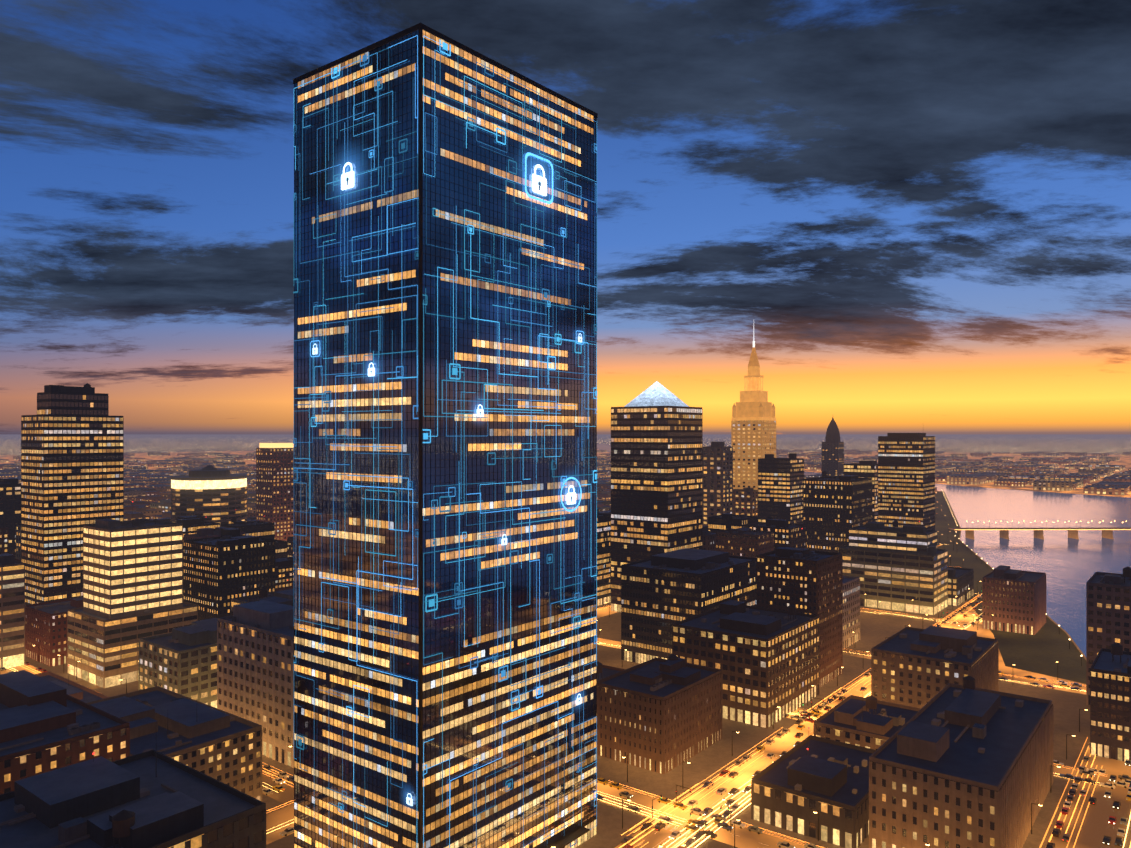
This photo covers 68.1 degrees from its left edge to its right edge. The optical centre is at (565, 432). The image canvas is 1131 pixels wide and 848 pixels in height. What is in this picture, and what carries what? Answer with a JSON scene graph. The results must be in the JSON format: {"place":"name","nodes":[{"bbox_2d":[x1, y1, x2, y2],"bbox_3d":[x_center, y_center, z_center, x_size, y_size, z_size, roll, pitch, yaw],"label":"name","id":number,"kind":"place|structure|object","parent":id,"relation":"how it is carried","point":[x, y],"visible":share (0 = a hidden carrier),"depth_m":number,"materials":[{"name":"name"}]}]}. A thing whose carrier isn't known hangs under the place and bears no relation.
{"place":"outdoors","nodes":[
{"label":"outdoors","id":0,"kind":"place"},
{"bbox_2d":[293,22,597,847],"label":"tower","id":1,"kind":"structure","parent":0,"point":[453,712],"depth_m":206.08,"materials":[{"name":"blue glass"}]},
{"bbox_2d":[293,35,596,847],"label":"circuit pattern overlay","id":2,"kind":"object","parent":1,"relation":"attached to","point":[539,184],"visible":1,"depth_m":205.36,"materials":[{"name":"blue"}]},
{"bbox_2d":[0,434,1130,454],"bbox_3d":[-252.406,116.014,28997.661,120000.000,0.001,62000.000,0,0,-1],"label":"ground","id":3,"kind":"structure","parent":0,"point":[1110,444],"depth_m":10050.95,"materials":[{"name":"grey"}]},
{"bbox_2d":[0,449,1130,847],"bbox_3d":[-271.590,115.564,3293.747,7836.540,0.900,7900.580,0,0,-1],"label":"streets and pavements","id":4,"kind":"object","parent":3,"relation":"on","point":[1044,649],"visible":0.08,"depth_m":307.27,"materials":[{"name":"grey asphalt"}]},
{"bbox_2d":[2,493,1086,847],"bbox_3d":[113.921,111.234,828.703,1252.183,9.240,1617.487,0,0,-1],"label":"street lamps","id":5,"kind":"object","parent":4,"relation":"on","point":[732,741],"visible":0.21,"depth_m":299.06,"materials":[{"name":"yellow metal"}]},
{"bbox_2d":[0,326,1130,847],"bbox_3d":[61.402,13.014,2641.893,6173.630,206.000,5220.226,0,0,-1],"label":"city buildings","id":6,"kind":"structure","parent":4,"relation":"on","point":[744,574],"depth_m":382.85,"materials":[{"name":"black concrete"}]},
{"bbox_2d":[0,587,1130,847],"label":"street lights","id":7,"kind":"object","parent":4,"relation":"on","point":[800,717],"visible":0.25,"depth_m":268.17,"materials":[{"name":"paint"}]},
{"bbox_2d":[8,544,1130,847],"bbox_3d":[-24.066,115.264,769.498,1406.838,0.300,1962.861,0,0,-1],"label":"traffic trails","id":8,"kind":"object","parent":4,"relation":"on","point":[760,760],"visible":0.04,"depth_m":262.61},
{"bbox_2d":[0,0,1130,433],"label":"sky","id":9,"kind":"structure","parent":0,"point":[917,213],"materials":[{"name":"blue"}]},
{"bbox_2d":[597,444,1130,656],"bbox_3d":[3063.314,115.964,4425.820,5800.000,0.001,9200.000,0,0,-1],"label":"river water","id":10,"kind":"structure","parent":0,"point":[1069,567],"depth_m":927.60,"materials":[{"name":"liquid"}]},
{"bbox_2d":[949,521,1130,539],"bbox_3d":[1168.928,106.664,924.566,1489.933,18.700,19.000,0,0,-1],"label":"river bridge","id":11,"kind":"structure","parent":10,"relation":"on","point":[1072,533],"depth_m":913.88,"materials":[{"name":"black"}]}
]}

